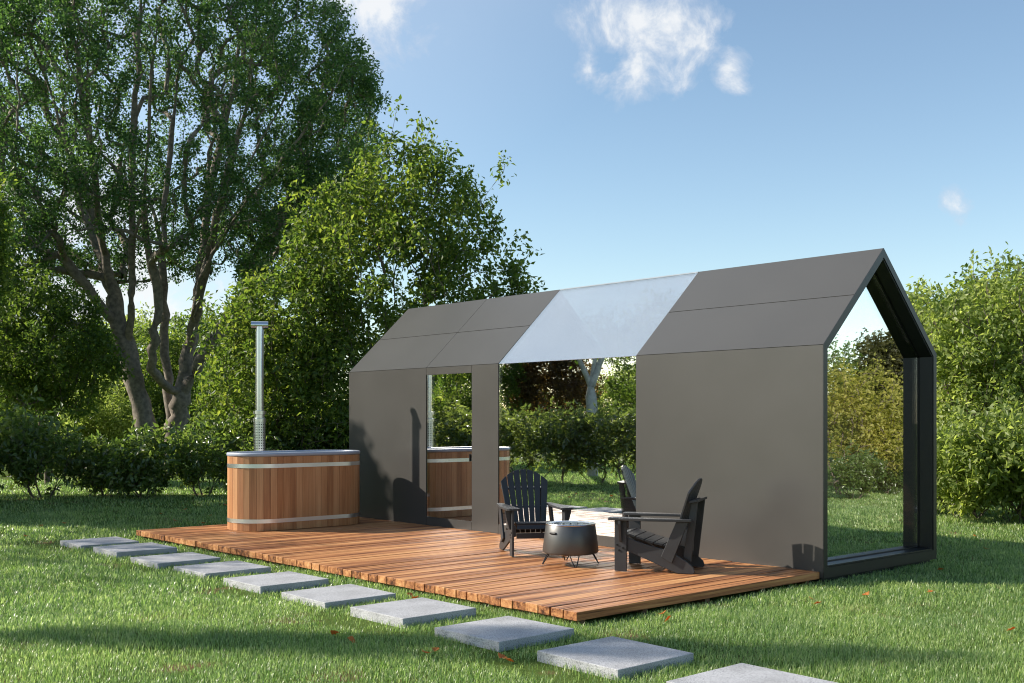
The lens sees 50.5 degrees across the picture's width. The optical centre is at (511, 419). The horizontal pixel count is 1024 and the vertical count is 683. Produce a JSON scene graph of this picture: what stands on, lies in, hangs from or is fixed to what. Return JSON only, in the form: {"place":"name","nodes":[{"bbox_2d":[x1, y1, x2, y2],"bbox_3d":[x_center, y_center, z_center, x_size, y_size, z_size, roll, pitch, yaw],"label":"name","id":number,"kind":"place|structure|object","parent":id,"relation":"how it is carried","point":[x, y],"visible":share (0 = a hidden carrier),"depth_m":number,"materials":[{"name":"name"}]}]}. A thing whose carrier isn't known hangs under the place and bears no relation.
{"place":"outdoors","nodes":[
{"label":"outdoors","id":0,"kind":"place"},
{"bbox_2d":[0,454,1023,682],"bbox_3d":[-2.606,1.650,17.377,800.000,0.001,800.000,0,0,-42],"label":"ground","id":1,"kind":"structure","parent":0,"point":[538,668],"depth_m":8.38,"materials":[{"name":"plant"}]},
{"bbox_2d":[0,436,9,492],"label":"bush","id":2,"kind":"object","parent":1,"relation":"on","point":[2,468],"visible":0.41,"depth_m":22.00,"materials":[{"name":"green plant"}]},
{"bbox_2d":[0,170,26,328],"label":"leafy tree","id":3,"kind":"object","parent":1,"relation":"on","point":[4,257],"visible":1,"depth_m":22.18,"materials":[{"name":"green plant"}]},
{"bbox_2d":[0,332,46,431],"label":"tree","id":4,"kind":"object","parent":1,"relation":"on","point":[13,378],"visible":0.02,"depth_m":44.14,"materials":[{"name":"green plant"}]},
{"bbox_2d":[0,385,92,498],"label":"bush","id":5,"kind":"object","parent":1,"relation":"on","point":[26,447],"visible":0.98,"depth_m":22.06,"materials":[{"name":"green plant"}]},
{"bbox_2d":[0,236,134,483],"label":"leafy tree","id":6,"kind":"object","parent":1,"relation":"on","point":[33,361],"visible":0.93,"depth_m":27.48,"materials":[{"name":"green plant"}]},
{"bbox_2d":[11,312,147,447],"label":"tree","id":7,"kind":"object","parent":1,"relation":"on","point":[109,372],"visible":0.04,"depth_m":45.22,"materials":[{"name":"green plant"}]},
{"bbox_2d":[54,429,133,495],"bbox_3d":[-8.927,0.978,23.349,1.802,1.564,1.681,0,0,-6],"label":"bush","id":8,"kind":"object","parent":1,"relation":"on","point":[90,479],"visible":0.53,"depth_m":23.16,"materials":[{"name":"green plant"}]},
{"bbox_2d":[60,536,138,549],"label":"stepping stone","id":9,"kind":"object","parent":1,"relation":"on","point":[95,542],"visible":0.62,"depth_m":14.17,"materials":[{"name":"concrete"}]},
{"bbox_2d":[49,374,156,455],"bbox_3d":[-12.765,0.053,34.095,3.039,3.433,2.932,0,0,-42],"label":"leafy tree","id":10,"kind":"object","parent":1,"relation":"on","point":[109,423],"visible":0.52,"depth_m":33.55,"materials":[{"name":"green plant"}]},
{"bbox_2d":[67,301,181,447],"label":"tree","id":11,"kind":"object","parent":1,"relation":"on","point":[137,331],"depth_m":52.95,"materials":[{"name":"green plant"}]},
{"bbox_2d":[93,542,176,558],"bbox_3d":[-4.645,1.621,13.384,0.753,0.102,0.750,0,0,-42],"label":"stepping stone","id":12,"kind":"object","parent":1,"relation":"on","point":[141,549],"visible":0.72,"depth_m":13.24,"materials":[{"name":"concrete"}]},
{"bbox_2d":[96,419,192,499],"bbox_3d":[-7.683,0.876,22.753,2.076,1.802,1.937,0,0,38],"label":"bush","id":13,"kind":"object","parent":1,"relation":"on","point":[136,467],"visible":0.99,"depth_m":22.37,"materials":[{"name":"green plant"}]},
{"bbox_2d":[101,315,207,459],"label":"tree","id":14,"kind":"object","parent":1,"relation":"on","point":[157,399],"visible":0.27,"depth_m":43.68,"materials":[{"name":"green plant"}]},
{"bbox_2d":[130,552,220,568],"bbox_3d":[-3.881,1.640,12.528,0.753,0.102,0.750,0,0,-42],"label":"stepping stone","id":15,"kind":"object","parent":1,"relation":"on","point":[165,560],"visible":0.64,"depth_m":12.41,"materials":[{"name":"concrete"}]},
{"bbox_2d":[143,299,238,439],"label":"tree","id":16,"kind":"object","parent":1,"relation":"on","point":[183,321],"visible":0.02,"depth_m":49.07,"materials":[{"name":"green plant"}]},
{"bbox_2d":[156,411,232,496],"bbox_3d":[-6.755,0.791,23.391,1.994,1.935,1.811,0,0,39],"label":"bush","id":17,"kind":"object","parent":1,"relation":"on","point":[196,469],"visible":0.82,"depth_m":22.94,"materials":[{"name":"green plant"}]},
{"bbox_2d":[0,0,391,474],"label":"shade tree","id":18,"kind":"object","parent":1,"relation":"on","point":[41,225],"visible":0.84,"depth_m":29.62,"materials":[{"name":"green plant"}]},
{"bbox_2d":[174,560,270,579],"bbox_3d":[-3.112,1.631,11.666,0.753,0.102,0.750,0,0,-42],"label":"stepping stone","id":19,"kind":"object","parent":1,"relation":"on","point":[226,567],"visible":0.67,"depth_m":11.54,"materials":[{"name":"concrete"}]},
{"bbox_2d":[188,301,283,438],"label":"tree","id":20,"kind":"object","parent":1,"relation":"on","point":[204,399],"visible":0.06,"depth_m":40.56,"materials":[{"name":"green plant"}]},
{"bbox_2d":[185,407,300,493],"bbox_3d":[-5.962,0.755,24.081,2.539,2.078,2.488,0,0,-5],"label":"bush","id":21,"kind":"object","parent":1,"relation":"on","point":[243,441],"visible":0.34,"depth_m":23.79,"materials":[{"name":"green plant"}]},
{"bbox_2d":[224,571,328,593],"bbox_3d":[-2.349,1.631,10.810,0.753,0.102,0.750,0,0,-42],"label":"stepping stone","id":22,"kind":"object","parent":1,"relation":"on","point":[261,583],"visible":0.69,"depth_m":10.67,"materials":[{"name":"concrete"}]},
{"bbox_2d":[185,225,377,449],"bbox_3d":[-4.889,-1.264,24.253,4.375,6.068,4.081,0,0,-42],"label":"leafy tree","id":23,"kind":"object","parent":1,"relation":"on","point":[285,380],"visible":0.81,"depth_m":23.52,"materials":[{"name":"green plant"}]},
{"bbox_2d":[213,311,350,437],"bbox_3d":[-8.399,-1.208,40.352,5.297,5.917,4.700,0,0,-4],"label":"tree","id":24,"kind":"object","parent":1,"relation":"on","point":[252,407],"visible":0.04,"depth_m":39.53,"materials":[{"name":"green plant"}]},
{"bbox_2d":[274,423,336,450],"bbox_3d":[-4.691,0.867,24.682,2.222,1.818,2.177,0,0,8],"label":"bush","id":25,"kind":"object","parent":1,"relation":"on","point":[296,443],"visible":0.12,"depth_m":24.13,"materials":[{"name":"green plant"}]},
{"bbox_2d":[295,399,348,449],"bbox_3d":[-3.711,0.504,24.726,2.659,2.580,2.414,0,0,6],"label":"bush","id":26,"kind":"object","parent":1,"relation":"on","point":[345,446],"visible":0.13,"depth_m":24.19,"materials":[{"name":"green plant"}]},
{"bbox_2d":[330,630,339,634],"bbox_3d":[-1.336,1.605,8.190,0.077,0.019,0.067,20,-36,-27],"label":"fallen leaf","id":27,"kind":"object","parent":1,"relation":"on","point":[333,632],"visible":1,"depth_m":8.18,"materials":[{"name":"brown plant"}]},
{"bbox_2d":[281,584,395,608],"bbox_3d":[-1.591,1.638,9.959,0.753,0.102,0.750,0,0,-42],"label":"stepping stone","id":28,"kind":"object","parent":1,"relation":"on","point":[326,597],"visible":0.66,"depth_m":9.86,"materials":[{"name":"concrete"}]},
{"bbox_2d":[271,94,547,444],"bbox_3d":[-2.678,-2.824,25.089,5.531,9.188,5.336,0,0,-42],"label":"leafy tree","id":29,"kind":"object","parent":1,"relation":"on","point":[384,229],"visible":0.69,"depth_m":24.40,"materials":[{"name":"green plant"}]},
{"bbox_2d":[350,597,475,627],"bbox_3d":[-0.829,1.624,9.104,0.753,0.102,0.750,0,0,-42],"label":"stepping stone","id":30,"kind":"object","parent":1,"relation":"on","point":[411,611],"visible":0.69,"depth_m":8.96,"materials":[{"name":"concrete"}]},
{"bbox_2d":[136,517,818,623],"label":"deck","id":31,"kind":"structure","parent":1,"relation":"on","point":[478,567],"depth_m":11.27,"materials":[{"name":"brown wood"}]},
{"bbox_2d":[226,450,359,530],"bbox_3d":[-3.162,0.996,15.776,2.054,1.075,1.004,0,0,-42],"label":"hot tub","id":32,"kind":"object","parent":31,"relation":"on","point":[281,490],"visible":1,"depth_m":15.22,"materials":[{"name":"brown wood"}]},
{"bbox_2d":[251,321,267,450],"bbox_3d":[-3.775,0.027,16.321,0.600,3.013,0.429,0,0,-42],"label":"chimney pipe","id":33,"kind":"object","parent":32,"relation":"attached to","point":[259,420],"visible":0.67,"depth_m":16.29,"materials":[{"name":"metal"}]},
{"bbox_2d":[497,469,573,556],"bbox_3d":[0.224,1.062,12.576,0.770,0.941,0.900,0,0,-13],"label":"garden chair","id":34,"kind":"object","parent":31,"relation":"on","point":[523,526],"visible":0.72,"depth_m":12.82,"materials":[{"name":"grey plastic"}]},
{"bbox_2d":[542,521,598,567],"bbox_3d":[0.621,1.312,11.526,0.596,0.438,0.596,0,0,-42],"label":"fire pit","id":35,"kind":"object","parent":31,"relation":"on","point":[570,538],"visible":1,"depth_m":11.29,"materials":[{"name":"metal"}]},
{"bbox_2d":[608,478,706,573],"bbox_3d":[1.513,1.062,11.181,0.900,0.941,0.770,0,0,20],"label":"garden chair","id":36,"kind":"object","parent":31,"relation":"on","point":[677,551],"visible":1,"depth_m":10.96,"materials":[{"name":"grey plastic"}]},
{"bbox_2d":[435,616,573,651],"bbox_3d":[-0.061,1.631,8.243,0.753,0.102,0.750,0,0,-42],"label":"stepping stone","id":37,"kind":"object","parent":1,"relation":"on","point":[499,634],"visible":0.69,"depth_m":8.10,"materials":[{"name":"concrete"}]},
{"bbox_2d":[537,636,693,680],"bbox_3d":[0.701,1.630,7.389,0.753,0.102,0.750,0,0,-42],"label":"stepping stone","id":38,"kind":"object","parent":1,"relation":"on","point":[611,655],"visible":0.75,"depth_m":7.28,"materials":[{"name":"concrete"}]},
{"bbox_2d":[349,248,936,581],"bbox_3d":[1.132,-0.077,14.930,2.359,3.554,8.628,0,0,-42],"label":"cabin","id":39,"kind":"object","parent":1,"relation":"on","point":[786,411],"visible":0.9,"depth_m":12.53,"materials":[{"name":"grey-brown metal panels"},{"name":"mirror glass"},{"name":"black metal"}]},
{"bbox_2d":[427,373,471,520],"bbox_3d":[-0.905,0.382,15.474,0.042,2.062,1.034,0,0,-42],"label":"glass door","id":40,"kind":"structure","parent":39,"relation":"in","point":[449,396],"depth_m":15.47,"materials":[{"name":"glass"}]},
{"bbox_2d":[499,356,635,537],"bbox_3d":[0.650,0.332,13.749,0.012,2.163,2.472,0,0,-42],"label":"window","id":41,"kind":"structure","parent":39,"relation":"in","point":[571,423],"depth_m":13.57,"materials":[{"name":"glass"}]},
{"bbox_2d":[499,273,696,363],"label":"roof window","id":42,"kind":"structure","parent":39,"relation":"in","point":[615,319],"depth_m":14.03,"materials":[{"name":"clear glass"}]},
{"bbox_2d":[828,273,918,561],"bbox_3d":[3.888,-0.126,11.852,2.163,3.204,0.030,0,0,-42],"label":"window","id":43,"kind":"structure","parent":39,"relation":"in","point":[873,363],"depth_m":11.91,"materials":[{"name":"glass"}]},
{"bbox_2d":[666,663,836,682],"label":"stepping stone","id":44,"kind":"object","parent":1,"relation":"on","point":[742,673],"visible":1,"depth_m":6.66,"materials":[{"name":"concrete"}]},
{"bbox_2d":[905,275,963,424],"bbox_3d":[7.722,-0.536,21.518,2.431,4.611,2.266,0,0,-2],"label":"leafy tree","id":45,"kind":"object","parent":1,"relation":"on","point":[918,307],"visible":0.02,"depth_m":21.20,"materials":[{"name":"green plant"}]},
{"bbox_2d":[937,418,967,513],"bbox_3d":[7.337,0.858,18.943,1.969,1.812,2.268,0,0,36],"label":"bush","id":46,"kind":"object","parent":1,"relation":"on","point":[942,474],"visible":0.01,"depth_m":18.59,"materials":[{"name":"green plant"}]},
{"bbox_2d":[916,263,1011,388],"bbox_3d":[14.088,-1.565,34.334,5.959,6.657,5.287,0,0,-42],"label":"tree","id":47,"kind":"object","parent":1,"relation":"on","point":[962,272],"depth_m":33.75,"materials":[{"name":"green plant"}]},
{"bbox_2d":[906,246,1023,514],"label":"leafy tree","id":48,"kind":"object","parent":1,"relation":"on","point":[971,370],"visible":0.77,"depth_m":18.64,"materials":[{"name":"green plant"}]},
{"bbox_2d":[937,398,1023,522],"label":"bush","id":49,"kind":"object","parent":1,"relation":"on","point":[986,438],"visible":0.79,"depth_m":17.04,"materials":[{"name":"green plant"}]},
{"bbox_2d":[937,413,1023,520],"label":"bush","id":50,"kind":"object","parent":1,"relation":"on","point":[947,457],"visible":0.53,"depth_m":17.27,"materials":[{"name":"green plant"}]},
{"bbox_2d":[948,242,1023,413],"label":"tree","id":51,"kind":"object","parent":1,"relation":"on","point":[967,282],"visible":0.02,"depth_m":32.32,"materials":[{"name":"green plant"}]},
{"bbox_2d":[957,313,1023,419],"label":"tree","id":52,"kind":"object","parent":1,"relation":"on","point":[1004,390],"visible":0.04,"depth_m":29.88,"materials":[{"name":"green plant"}]},
{"bbox_2d":[992,407,1023,503],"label":"bush","id":53,"kind":"object","parent":1,"relation":"on","point":[1016,454],"visible":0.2,"depth_m":17.20,"materials":[{"name":"green plant"}]},
{"bbox_2d":[0,0,1023,417],"label":"sky","id":54,"kind":"structure","parent":0,"point":[642,138],"materials":[{"name":"blue"}]}
]}

